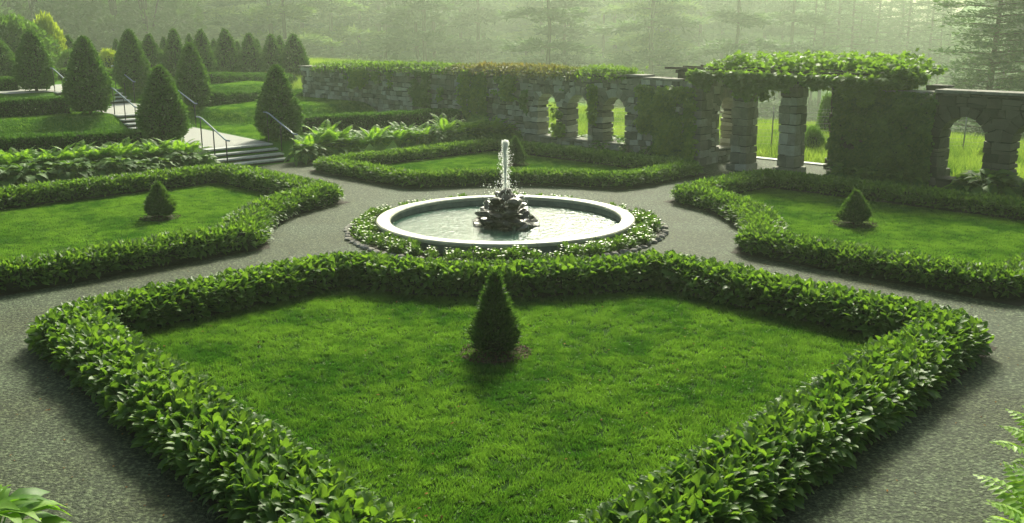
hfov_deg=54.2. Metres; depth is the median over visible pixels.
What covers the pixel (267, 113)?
handrail
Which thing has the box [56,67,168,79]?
clipped hedge
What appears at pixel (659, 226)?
flower plant
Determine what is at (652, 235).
flower plant
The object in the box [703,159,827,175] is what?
pergola floor
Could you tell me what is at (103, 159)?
hosta plant
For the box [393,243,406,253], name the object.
flower plant
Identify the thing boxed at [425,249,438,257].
flower plant
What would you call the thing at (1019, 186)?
hosta plant
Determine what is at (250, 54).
conical evergreen
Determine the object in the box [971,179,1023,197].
hosta plant
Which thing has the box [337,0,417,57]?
pine tree
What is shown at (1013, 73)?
pine tree
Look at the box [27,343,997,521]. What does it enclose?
soil strip
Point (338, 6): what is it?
pine tree
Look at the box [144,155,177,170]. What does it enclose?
hosta plant
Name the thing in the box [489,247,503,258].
flower plant
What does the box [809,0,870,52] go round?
pine tree
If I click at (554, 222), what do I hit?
water
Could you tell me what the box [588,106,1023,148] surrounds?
wire fence
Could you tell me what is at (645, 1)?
pine tree
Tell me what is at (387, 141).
fern
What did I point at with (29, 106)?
clipped hedge
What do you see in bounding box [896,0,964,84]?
pine tree
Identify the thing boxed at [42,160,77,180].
hosta plant
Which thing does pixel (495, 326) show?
young evergreen
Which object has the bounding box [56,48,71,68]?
bush
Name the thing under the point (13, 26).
bush
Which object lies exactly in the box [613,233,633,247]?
flower plant
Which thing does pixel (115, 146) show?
fern
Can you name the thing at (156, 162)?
hosta plant
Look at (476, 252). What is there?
flower plant
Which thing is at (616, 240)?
flower plant
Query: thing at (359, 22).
pine tree
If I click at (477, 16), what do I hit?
pine tree
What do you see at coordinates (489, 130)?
hosta plant
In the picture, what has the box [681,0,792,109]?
pine tree
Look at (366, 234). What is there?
flower plant
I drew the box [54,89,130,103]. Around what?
stone steps
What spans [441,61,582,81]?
wall top vine
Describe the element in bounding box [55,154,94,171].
hosta plant
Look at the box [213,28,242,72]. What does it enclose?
conical evergreen
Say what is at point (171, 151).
fern
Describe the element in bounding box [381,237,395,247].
flower plant
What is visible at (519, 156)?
young evergreen
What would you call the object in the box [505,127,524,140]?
hosta plant
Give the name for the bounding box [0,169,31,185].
hosta plant
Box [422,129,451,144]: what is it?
hosta plant
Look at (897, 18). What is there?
pine tree
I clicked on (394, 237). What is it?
flower plant
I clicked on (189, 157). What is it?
hosta plant
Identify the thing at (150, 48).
conical evergreen
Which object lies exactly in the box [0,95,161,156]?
terrace grass
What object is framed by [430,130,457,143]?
hosta plant
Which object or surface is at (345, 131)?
fern
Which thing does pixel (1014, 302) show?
soil strip
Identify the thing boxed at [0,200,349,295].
soil strip
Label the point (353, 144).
fern
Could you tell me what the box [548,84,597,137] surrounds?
ivy
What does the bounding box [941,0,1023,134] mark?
pine tree
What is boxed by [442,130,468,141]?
hosta plant
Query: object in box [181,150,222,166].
hosta plant
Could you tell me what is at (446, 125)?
fern
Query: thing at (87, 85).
conical evergreen
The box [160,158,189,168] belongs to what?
hosta plant
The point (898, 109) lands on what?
ivy
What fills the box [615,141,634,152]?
hosta plant
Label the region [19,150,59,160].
fern
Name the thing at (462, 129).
fern
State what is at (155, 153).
fern
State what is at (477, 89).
ivy
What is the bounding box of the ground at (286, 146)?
[0,0,1023,177]
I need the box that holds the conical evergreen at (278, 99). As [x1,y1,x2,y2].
[251,64,306,140]
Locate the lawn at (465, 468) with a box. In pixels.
[143,289,866,522]
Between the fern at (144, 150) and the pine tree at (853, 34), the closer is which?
the fern at (144, 150)
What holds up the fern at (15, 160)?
on the ground at (286, 146)
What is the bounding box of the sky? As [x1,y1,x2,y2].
[864,0,963,36]
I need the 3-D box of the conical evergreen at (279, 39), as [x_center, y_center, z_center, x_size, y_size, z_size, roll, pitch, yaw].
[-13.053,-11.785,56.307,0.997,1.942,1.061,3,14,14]
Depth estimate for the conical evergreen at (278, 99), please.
31.72 m
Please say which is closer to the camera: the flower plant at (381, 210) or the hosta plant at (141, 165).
the flower plant at (381, 210)
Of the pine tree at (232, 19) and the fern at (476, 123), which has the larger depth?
the pine tree at (232, 19)
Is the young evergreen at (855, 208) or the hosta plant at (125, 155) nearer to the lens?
the young evergreen at (855, 208)
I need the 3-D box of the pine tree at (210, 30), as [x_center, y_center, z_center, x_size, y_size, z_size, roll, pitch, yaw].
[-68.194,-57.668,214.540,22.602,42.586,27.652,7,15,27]
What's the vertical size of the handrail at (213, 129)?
1.474 m
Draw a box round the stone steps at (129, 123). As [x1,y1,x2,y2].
[114,113,191,128]
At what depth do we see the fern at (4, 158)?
26.45 m
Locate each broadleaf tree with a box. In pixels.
[0,0,25,12]
[0,0,26,14]
[0,0,107,48]
[70,0,166,56]
[94,0,207,55]
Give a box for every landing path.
[0,84,61,93]
[103,103,139,113]
[181,127,263,147]
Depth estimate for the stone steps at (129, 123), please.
35.38 m
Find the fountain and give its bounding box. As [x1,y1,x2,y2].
[376,188,634,255]
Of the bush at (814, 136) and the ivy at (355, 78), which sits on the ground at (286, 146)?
the bush at (814, 136)
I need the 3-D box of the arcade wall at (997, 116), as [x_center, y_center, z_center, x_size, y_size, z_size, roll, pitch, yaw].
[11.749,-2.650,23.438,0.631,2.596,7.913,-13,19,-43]
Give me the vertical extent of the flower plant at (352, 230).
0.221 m
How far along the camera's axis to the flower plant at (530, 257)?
17.81 m
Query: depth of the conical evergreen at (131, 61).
41.26 m
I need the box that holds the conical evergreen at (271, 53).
[262,33,284,71]
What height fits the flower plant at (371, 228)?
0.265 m
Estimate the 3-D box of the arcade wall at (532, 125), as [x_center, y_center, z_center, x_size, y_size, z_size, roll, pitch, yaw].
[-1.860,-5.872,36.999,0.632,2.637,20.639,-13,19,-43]
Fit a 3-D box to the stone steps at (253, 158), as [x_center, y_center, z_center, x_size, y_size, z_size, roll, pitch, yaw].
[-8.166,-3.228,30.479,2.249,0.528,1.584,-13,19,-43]
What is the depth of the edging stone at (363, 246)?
18.91 m
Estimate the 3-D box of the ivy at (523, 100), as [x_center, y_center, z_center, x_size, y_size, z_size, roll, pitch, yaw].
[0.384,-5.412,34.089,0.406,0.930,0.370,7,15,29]
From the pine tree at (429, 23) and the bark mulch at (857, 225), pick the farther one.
the pine tree at (429, 23)
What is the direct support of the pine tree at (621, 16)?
on the ground at (286, 146)
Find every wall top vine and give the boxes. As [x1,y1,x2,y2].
[309,59,460,75]
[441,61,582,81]
[574,63,647,82]
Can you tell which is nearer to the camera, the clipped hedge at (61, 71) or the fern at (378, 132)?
the fern at (378, 132)
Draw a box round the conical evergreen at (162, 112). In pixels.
[134,64,191,143]
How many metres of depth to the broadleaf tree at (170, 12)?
135.55 m
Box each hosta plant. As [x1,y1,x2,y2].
[0,165,9,186]
[0,165,25,184]
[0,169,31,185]
[0,485,70,522]
[5,163,52,184]
[9,157,49,173]
[19,166,56,182]
[24,157,58,176]
[29,165,67,180]
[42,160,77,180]
[50,159,96,180]
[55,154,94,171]
[57,157,100,179]
[75,162,109,178]
[91,156,110,171]
[92,159,124,175]
[95,152,132,170]
[95,155,142,174]
[110,162,143,174]
[115,154,146,170]
[122,160,147,172]
[128,153,157,167]
[132,157,169,172]
[143,150,177,166]
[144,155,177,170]
[156,152,190,167]
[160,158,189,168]
[169,150,208,166]
[174,151,202,165]
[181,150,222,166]
[284,144,323,165]
[297,144,332,161]
[313,142,338,156]
[321,140,350,155]
[332,141,361,153]
[400,132,435,147]
[418,129,444,144]
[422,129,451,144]
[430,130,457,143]
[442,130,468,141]
[450,129,478,140]
[458,127,485,139]
[473,127,497,138]
[478,128,502,138]
[489,128,510,138]
[498,125,521,138]
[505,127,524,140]
[604,137,625,150]
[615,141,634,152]
[673,150,695,160]
[823,162,860,178]
[943,177,987,190]
[947,170,1007,193]
[961,168,1022,196]
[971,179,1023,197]
[981,172,1023,195]
[1005,177,1023,196]
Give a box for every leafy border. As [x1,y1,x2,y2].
[0,162,344,292]
[24,247,994,522]
[312,137,704,188]
[668,168,1023,299]
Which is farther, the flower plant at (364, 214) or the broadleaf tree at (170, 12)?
the broadleaf tree at (170, 12)
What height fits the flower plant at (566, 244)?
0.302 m
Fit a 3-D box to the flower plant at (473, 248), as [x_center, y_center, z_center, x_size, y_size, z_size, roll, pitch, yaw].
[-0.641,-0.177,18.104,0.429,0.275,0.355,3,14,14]
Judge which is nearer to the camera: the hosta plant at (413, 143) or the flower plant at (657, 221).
the flower plant at (657, 221)
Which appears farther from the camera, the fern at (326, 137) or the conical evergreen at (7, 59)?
the conical evergreen at (7, 59)
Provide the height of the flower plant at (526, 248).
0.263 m
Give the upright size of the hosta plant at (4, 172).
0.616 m
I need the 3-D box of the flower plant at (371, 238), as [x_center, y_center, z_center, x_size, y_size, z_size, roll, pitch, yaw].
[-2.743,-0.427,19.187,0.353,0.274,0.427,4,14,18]
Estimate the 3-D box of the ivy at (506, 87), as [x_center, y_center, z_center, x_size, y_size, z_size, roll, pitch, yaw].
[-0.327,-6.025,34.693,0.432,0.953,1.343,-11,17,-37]
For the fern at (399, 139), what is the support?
on the ground at (286, 146)
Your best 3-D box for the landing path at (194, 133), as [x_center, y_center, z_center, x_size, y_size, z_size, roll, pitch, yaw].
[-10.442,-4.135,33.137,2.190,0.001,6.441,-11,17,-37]
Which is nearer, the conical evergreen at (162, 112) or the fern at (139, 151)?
the fern at (139, 151)
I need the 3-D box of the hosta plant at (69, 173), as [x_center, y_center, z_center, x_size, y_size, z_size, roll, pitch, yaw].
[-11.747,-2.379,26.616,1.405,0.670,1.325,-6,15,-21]
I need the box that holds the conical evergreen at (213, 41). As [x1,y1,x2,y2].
[210,38,215,54]
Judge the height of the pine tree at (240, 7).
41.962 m
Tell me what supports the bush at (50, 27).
on the ground at (286, 146)
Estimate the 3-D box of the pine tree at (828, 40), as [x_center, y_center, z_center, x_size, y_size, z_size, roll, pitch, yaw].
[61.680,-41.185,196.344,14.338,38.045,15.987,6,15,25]
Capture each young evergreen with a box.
[143,179,177,217]
[465,267,526,354]
[507,135,527,164]
[834,188,872,224]
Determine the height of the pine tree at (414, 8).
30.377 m
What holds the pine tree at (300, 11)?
on the ground at (286, 146)
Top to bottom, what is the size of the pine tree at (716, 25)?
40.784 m
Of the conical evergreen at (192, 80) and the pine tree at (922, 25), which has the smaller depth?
the conical evergreen at (192, 80)
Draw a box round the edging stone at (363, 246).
[360,244,369,248]
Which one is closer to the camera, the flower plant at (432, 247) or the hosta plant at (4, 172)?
the flower plant at (432, 247)
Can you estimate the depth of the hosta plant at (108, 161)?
27.18 m
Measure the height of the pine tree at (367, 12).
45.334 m
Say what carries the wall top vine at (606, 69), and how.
on the arcade wall at (532, 125)
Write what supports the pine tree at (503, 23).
on the ground at (286, 146)
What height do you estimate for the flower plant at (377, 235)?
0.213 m
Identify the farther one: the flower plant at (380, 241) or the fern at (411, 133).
the fern at (411, 133)
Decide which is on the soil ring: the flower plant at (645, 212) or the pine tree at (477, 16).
the flower plant at (645, 212)
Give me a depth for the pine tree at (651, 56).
137.77 m
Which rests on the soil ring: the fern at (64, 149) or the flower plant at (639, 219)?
the flower plant at (639, 219)
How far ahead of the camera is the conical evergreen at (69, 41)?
54.56 m
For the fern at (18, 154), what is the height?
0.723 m
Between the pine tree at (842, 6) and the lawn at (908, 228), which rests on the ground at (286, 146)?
the pine tree at (842, 6)
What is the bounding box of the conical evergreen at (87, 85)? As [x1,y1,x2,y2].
[60,35,116,114]
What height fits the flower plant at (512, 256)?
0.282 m
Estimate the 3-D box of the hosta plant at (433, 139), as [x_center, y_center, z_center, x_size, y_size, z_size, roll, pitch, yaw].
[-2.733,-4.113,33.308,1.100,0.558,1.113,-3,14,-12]
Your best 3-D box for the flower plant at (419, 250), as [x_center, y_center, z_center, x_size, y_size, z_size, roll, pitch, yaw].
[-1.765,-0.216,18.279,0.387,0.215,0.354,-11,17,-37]
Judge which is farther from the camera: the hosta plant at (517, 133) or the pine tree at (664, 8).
the pine tree at (664, 8)
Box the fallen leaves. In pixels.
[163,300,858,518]
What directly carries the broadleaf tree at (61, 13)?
on the ground at (286, 146)
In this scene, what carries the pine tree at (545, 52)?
on the ground at (286, 146)
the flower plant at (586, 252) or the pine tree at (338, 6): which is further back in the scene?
the pine tree at (338, 6)
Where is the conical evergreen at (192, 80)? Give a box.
[174,41,212,107]
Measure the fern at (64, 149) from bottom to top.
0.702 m
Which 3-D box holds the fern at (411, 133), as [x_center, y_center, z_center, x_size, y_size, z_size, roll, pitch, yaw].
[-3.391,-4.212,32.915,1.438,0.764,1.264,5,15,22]
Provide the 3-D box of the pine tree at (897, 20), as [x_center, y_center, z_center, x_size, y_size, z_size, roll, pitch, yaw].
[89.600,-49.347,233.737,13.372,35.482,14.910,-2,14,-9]
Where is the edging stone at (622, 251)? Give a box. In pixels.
[620,249,630,253]
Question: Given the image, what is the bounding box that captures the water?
[392,205,619,240]
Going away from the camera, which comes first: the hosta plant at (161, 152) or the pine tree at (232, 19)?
the hosta plant at (161, 152)
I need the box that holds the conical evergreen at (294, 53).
[282,33,310,74]
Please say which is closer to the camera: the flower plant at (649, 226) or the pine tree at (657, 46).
the flower plant at (649, 226)
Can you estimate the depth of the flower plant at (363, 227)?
20.02 m
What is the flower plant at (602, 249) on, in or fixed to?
on the soil ring
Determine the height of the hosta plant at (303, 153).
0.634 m
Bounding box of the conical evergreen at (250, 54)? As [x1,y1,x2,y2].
[238,32,266,72]
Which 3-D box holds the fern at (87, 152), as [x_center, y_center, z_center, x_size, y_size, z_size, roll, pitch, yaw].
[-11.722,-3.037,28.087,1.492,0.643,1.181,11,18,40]
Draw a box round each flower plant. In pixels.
[348,223,359,233]
[351,227,368,240]
[352,217,364,226]
[353,222,371,232]
[356,211,373,218]
[359,231,372,239]
[360,233,377,244]
[361,225,378,233]
[365,209,375,215]
[375,230,391,241]
[375,232,384,242]
[375,237,385,247]
[376,206,389,215]
[381,232,398,244]
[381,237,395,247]
[384,240,406,251]
[387,242,402,253]
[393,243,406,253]
[400,236,412,251]
[405,239,424,248]
[406,243,425,254]
[407,244,422,255]
[423,246,439,255]
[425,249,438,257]
[443,247,454,256]
[443,251,457,259]
[451,247,462,259]
[458,250,472,260]
[468,246,486,259]
[469,248,485,259]
[475,250,490,260]
[481,249,497,259]
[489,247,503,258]
[501,247,523,259]
[505,249,523,260]
[509,251,523,260]
[515,244,529,255]
[524,252,539,259]
[529,249,544,258]
[542,252,554,258]
[550,250,563,257]
[556,240,572,253]
[563,246,580,256]
[568,243,582,256]
[580,245,593,256]
[581,241,599,255]
[584,240,599,250]
[588,240,609,253]
[593,235,604,243]
[601,237,615,246]
[605,243,618,251]
[612,237,628,245]
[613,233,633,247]
[613,238,625,250]
[627,227,642,238]
[629,238,640,246]
[631,221,646,228]
[632,233,649,243]
[633,207,645,214]
[633,211,644,219]
[634,215,643,223]
[641,210,653,215]
[643,218,661,230]
[644,222,657,230]
[644,228,656,239]
[645,213,659,220]
[652,217,664,225]
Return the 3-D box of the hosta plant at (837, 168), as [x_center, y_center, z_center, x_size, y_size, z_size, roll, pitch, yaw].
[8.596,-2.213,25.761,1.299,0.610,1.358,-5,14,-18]
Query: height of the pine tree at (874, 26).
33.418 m
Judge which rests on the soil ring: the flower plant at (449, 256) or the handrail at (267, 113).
the flower plant at (449, 256)
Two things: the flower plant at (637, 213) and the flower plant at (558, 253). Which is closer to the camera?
the flower plant at (558, 253)
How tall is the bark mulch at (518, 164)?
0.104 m
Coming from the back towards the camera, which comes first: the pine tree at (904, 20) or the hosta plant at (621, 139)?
the pine tree at (904, 20)
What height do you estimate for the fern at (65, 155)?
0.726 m
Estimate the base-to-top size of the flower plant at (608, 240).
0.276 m
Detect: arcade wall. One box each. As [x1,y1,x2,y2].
[299,65,687,155]
[850,88,1023,194]
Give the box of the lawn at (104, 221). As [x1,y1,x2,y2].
[0,183,254,256]
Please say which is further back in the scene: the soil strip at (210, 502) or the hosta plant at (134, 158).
the hosta plant at (134, 158)
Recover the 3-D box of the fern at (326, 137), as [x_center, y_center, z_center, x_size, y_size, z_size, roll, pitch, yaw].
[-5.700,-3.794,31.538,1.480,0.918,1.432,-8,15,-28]
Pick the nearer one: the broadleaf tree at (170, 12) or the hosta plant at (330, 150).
the hosta plant at (330, 150)
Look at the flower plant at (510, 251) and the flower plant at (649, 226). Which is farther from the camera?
the flower plant at (649, 226)
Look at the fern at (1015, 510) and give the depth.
7.86 m
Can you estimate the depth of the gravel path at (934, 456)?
10.83 m
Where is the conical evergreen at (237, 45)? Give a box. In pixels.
[235,40,240,53]
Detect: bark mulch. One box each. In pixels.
[140,213,180,221]
[460,342,531,364]
[502,162,529,166]
[830,218,877,228]
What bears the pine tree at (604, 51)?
on the ground at (286, 146)
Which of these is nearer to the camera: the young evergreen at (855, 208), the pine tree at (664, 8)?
the young evergreen at (855, 208)
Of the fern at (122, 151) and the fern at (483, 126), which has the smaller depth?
the fern at (122, 151)
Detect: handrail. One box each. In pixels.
[50,67,63,90]
[110,87,136,128]
[111,65,135,101]
[178,90,197,126]
[196,116,229,162]
[263,111,297,161]
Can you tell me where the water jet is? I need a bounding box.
[476,139,530,224]
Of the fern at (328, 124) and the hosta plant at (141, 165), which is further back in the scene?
the fern at (328, 124)
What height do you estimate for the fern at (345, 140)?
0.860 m
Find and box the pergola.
[665,65,955,175]
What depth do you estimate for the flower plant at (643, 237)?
19.15 m
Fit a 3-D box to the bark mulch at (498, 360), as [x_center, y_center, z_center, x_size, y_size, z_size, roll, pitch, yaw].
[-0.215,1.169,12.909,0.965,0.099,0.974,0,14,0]
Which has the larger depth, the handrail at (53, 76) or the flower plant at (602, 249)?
the handrail at (53, 76)
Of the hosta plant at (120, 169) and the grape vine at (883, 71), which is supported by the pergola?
the grape vine at (883, 71)
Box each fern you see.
[0,147,46,161]
[0,149,21,164]
[0,155,30,164]
[2,157,19,165]
[13,149,38,162]
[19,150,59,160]
[20,148,62,165]
[30,148,75,161]
[37,143,74,156]
[54,140,95,158]
[74,146,111,166]
[78,141,118,158]
[93,139,133,152]
[101,137,144,161]
[111,141,154,155]
[118,141,152,159]
[129,143,171,158]
[134,137,175,149]
[140,138,172,155]
[155,137,201,150]
[158,145,193,160]
[170,140,209,153]
[291,128,327,157]
[302,119,340,139]
[306,126,352,150]
[313,136,340,146]
[319,125,351,140]
[327,129,364,151]
[337,133,363,149]
[350,125,393,146]
[350,131,380,149]
[374,129,400,146]
[380,121,415,146]
[385,121,424,144]
[403,121,438,142]
[429,113,461,131]
[444,122,469,134]
[454,114,489,131]
[466,115,493,133]
[471,114,508,131]
[973,461,1023,522]
[990,405,1023,465]
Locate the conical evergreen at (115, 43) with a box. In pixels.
[112,38,118,52]
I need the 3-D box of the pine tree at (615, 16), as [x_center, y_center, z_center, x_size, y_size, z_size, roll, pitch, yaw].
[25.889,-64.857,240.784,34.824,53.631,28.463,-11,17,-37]
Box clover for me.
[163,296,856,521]
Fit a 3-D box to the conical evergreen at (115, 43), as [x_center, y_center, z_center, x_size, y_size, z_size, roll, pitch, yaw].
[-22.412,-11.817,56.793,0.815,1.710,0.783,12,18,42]
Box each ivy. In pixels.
[342,69,443,102]
[406,68,431,107]
[454,69,488,123]
[489,74,517,101]
[517,89,528,115]
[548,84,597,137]
[632,84,698,159]
[825,88,938,185]
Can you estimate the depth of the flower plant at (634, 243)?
18.97 m
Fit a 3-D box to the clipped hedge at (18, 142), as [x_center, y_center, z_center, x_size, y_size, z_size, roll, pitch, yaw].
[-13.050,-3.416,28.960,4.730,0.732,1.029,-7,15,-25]
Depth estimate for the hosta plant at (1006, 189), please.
23.21 m
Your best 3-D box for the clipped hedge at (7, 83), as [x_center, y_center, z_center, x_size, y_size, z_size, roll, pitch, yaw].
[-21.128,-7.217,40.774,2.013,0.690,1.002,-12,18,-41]
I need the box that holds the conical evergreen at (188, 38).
[185,33,193,43]
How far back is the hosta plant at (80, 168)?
26.63 m
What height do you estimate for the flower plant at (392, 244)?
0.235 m
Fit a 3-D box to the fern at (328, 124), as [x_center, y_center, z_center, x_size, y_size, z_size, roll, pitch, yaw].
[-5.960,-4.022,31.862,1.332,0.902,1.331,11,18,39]
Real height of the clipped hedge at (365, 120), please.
0.768 m
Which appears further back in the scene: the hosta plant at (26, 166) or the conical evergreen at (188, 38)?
the conical evergreen at (188, 38)
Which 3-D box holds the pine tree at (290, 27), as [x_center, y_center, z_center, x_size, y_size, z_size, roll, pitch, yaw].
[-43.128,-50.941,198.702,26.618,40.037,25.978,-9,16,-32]
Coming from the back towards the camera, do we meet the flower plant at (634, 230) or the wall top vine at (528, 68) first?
the wall top vine at (528, 68)
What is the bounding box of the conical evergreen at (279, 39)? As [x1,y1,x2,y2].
[276,34,284,51]
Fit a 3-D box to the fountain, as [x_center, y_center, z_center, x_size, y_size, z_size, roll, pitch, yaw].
[-0.133,-1.030,20.701,5.328,1.003,5.326,0,14,0]
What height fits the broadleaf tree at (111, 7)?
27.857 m
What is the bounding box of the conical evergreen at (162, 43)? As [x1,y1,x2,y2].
[159,36,165,51]
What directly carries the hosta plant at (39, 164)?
on the ground at (286, 146)
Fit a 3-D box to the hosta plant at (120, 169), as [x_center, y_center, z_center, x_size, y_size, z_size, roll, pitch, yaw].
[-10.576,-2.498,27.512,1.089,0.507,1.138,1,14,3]
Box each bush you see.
[0,12,63,68]
[33,10,67,58]
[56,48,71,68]
[99,47,115,68]
[804,124,825,151]
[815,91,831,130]
[976,147,983,158]
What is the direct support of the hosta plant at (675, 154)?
on the ground at (286, 146)
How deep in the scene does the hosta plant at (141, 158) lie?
28.27 m
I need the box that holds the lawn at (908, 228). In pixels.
[745,189,1023,263]
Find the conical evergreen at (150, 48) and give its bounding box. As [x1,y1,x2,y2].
[140,33,165,68]
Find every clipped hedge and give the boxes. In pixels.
[0,75,21,90]
[0,95,72,117]
[0,128,146,155]
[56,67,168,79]
[197,88,303,105]
[207,71,298,84]
[300,107,465,132]
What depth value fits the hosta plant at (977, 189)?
23.42 m
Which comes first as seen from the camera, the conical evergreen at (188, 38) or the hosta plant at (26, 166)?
the hosta plant at (26, 166)
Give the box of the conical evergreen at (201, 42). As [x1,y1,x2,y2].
[192,28,217,71]
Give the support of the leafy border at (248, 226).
on the soil strip at (265, 245)
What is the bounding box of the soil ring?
[350,223,660,261]
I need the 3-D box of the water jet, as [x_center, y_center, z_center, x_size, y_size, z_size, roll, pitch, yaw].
[-0.089,-1.674,20.528,1.454,1.667,1.403,6,15,23]
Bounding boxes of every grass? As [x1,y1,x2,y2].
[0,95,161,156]
[57,77,388,141]
[264,57,1023,178]
[385,151,631,170]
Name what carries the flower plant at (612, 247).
on the soil ring
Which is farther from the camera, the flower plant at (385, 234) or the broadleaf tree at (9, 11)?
the broadleaf tree at (9, 11)
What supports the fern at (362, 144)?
on the ground at (286, 146)
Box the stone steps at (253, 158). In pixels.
[202,142,289,165]
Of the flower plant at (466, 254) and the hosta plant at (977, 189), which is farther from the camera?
the hosta plant at (977, 189)
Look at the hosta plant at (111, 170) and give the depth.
27.15 m
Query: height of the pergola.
2.923 m
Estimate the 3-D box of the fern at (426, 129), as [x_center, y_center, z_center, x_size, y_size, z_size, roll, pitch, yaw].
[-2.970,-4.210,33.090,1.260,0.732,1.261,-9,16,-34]
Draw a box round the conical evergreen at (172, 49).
[163,28,182,77]
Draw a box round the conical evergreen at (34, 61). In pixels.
[11,29,57,90]
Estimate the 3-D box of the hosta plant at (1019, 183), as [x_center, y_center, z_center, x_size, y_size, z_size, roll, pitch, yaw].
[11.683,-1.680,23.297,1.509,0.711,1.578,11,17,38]
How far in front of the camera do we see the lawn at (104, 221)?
21.42 m
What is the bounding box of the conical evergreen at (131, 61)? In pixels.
[111,28,151,89]
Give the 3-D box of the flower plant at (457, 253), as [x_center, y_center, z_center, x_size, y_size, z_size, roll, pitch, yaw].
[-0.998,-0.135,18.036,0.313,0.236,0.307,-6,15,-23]
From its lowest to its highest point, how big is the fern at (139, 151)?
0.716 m
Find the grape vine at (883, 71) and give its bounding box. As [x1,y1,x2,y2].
[685,47,947,108]
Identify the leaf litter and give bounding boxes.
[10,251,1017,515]
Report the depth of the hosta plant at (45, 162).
26.82 m
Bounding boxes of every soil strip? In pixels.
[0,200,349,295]
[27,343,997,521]
[307,170,708,189]
[663,200,1023,305]
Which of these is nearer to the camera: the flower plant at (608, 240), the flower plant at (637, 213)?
the flower plant at (608, 240)
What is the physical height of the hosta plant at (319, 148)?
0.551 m
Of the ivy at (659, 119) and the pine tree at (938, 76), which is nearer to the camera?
the ivy at (659, 119)
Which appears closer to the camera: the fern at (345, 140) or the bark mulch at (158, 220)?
the bark mulch at (158, 220)
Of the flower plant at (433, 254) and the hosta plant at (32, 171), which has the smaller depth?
the flower plant at (433, 254)
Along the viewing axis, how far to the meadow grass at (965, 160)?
33.35 m
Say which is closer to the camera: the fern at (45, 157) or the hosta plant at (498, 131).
the fern at (45, 157)
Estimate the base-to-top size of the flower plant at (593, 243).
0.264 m
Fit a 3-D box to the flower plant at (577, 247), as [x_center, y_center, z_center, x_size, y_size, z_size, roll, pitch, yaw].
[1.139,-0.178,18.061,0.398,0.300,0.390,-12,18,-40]
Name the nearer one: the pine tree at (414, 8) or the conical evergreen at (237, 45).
the conical evergreen at (237, 45)
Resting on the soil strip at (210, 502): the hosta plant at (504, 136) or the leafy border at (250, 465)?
the leafy border at (250, 465)
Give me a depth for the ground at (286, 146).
41.81 m
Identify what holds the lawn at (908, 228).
on the soil strip at (1014, 302)
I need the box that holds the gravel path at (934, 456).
[0,162,1023,522]
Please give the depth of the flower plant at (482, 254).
17.89 m
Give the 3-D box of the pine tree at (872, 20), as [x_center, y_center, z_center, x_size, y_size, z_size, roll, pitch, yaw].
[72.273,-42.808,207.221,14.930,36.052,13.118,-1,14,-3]
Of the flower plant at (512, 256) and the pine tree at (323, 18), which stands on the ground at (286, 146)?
the pine tree at (323, 18)
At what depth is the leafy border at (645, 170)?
26.99 m
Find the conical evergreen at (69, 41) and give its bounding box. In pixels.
[63,34,73,48]
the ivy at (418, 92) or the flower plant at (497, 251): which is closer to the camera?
the flower plant at (497, 251)
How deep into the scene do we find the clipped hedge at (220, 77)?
45.87 m
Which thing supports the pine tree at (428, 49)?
on the ground at (286, 146)
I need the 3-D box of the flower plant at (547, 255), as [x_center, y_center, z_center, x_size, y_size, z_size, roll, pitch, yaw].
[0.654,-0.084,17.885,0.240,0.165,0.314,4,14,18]
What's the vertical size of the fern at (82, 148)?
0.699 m
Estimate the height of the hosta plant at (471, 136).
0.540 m
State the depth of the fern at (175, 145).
28.88 m
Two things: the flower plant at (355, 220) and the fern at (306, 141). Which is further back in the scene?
the fern at (306, 141)
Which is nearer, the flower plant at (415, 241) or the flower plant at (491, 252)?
the flower plant at (491, 252)
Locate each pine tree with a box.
[183,5,258,44]
[192,0,230,37]
[203,0,345,59]
[205,0,350,57]
[215,3,263,37]
[234,0,342,49]
[262,0,335,40]
[278,0,388,61]
[296,0,337,43]
[312,0,403,56]
[312,5,382,60]
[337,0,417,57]
[340,2,439,60]
[361,0,465,63]
[367,9,465,59]
[407,0,490,63]
[410,0,474,58]
[413,0,510,62]
[427,0,515,63]
[443,0,530,60]
[483,0,555,64]
[492,0,588,67]
[493,0,602,103]
[512,0,613,64]
[516,0,610,65]
[545,0,655,66]
[571,0,642,107]
[589,0,707,76]
[589,12,638,51]
[596,0,702,107]
[613,0,713,108]
[623,0,666,109]
[624,0,749,56]
[640,0,742,117]
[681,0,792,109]
[690,0,770,57]
[700,0,768,114]
[718,0,865,122]
[723,0,811,56]
[753,0,816,122]
[795,0,832,122]
[801,0,853,105]
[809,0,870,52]
[816,0,866,55]
[825,0,880,54]
[837,0,890,55]
[853,0,904,54]
[855,0,890,54]
[865,0,923,52]
[873,0,949,72]
[878,0,927,59]
[884,1,913,51]
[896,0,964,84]
[906,0,954,89]
[918,0,968,89]
[922,0,980,84]
[924,0,1023,139]
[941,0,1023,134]
[960,1,1023,134]
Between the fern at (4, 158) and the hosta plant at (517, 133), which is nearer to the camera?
the fern at (4, 158)
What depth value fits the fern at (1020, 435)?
9.04 m
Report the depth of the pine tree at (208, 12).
171.93 m
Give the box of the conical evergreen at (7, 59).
[0,39,14,76]
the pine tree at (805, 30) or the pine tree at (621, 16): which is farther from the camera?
the pine tree at (621, 16)
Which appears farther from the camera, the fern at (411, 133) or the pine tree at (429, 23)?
the pine tree at (429, 23)
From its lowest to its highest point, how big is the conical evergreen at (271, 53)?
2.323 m
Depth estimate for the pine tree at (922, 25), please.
224.68 m

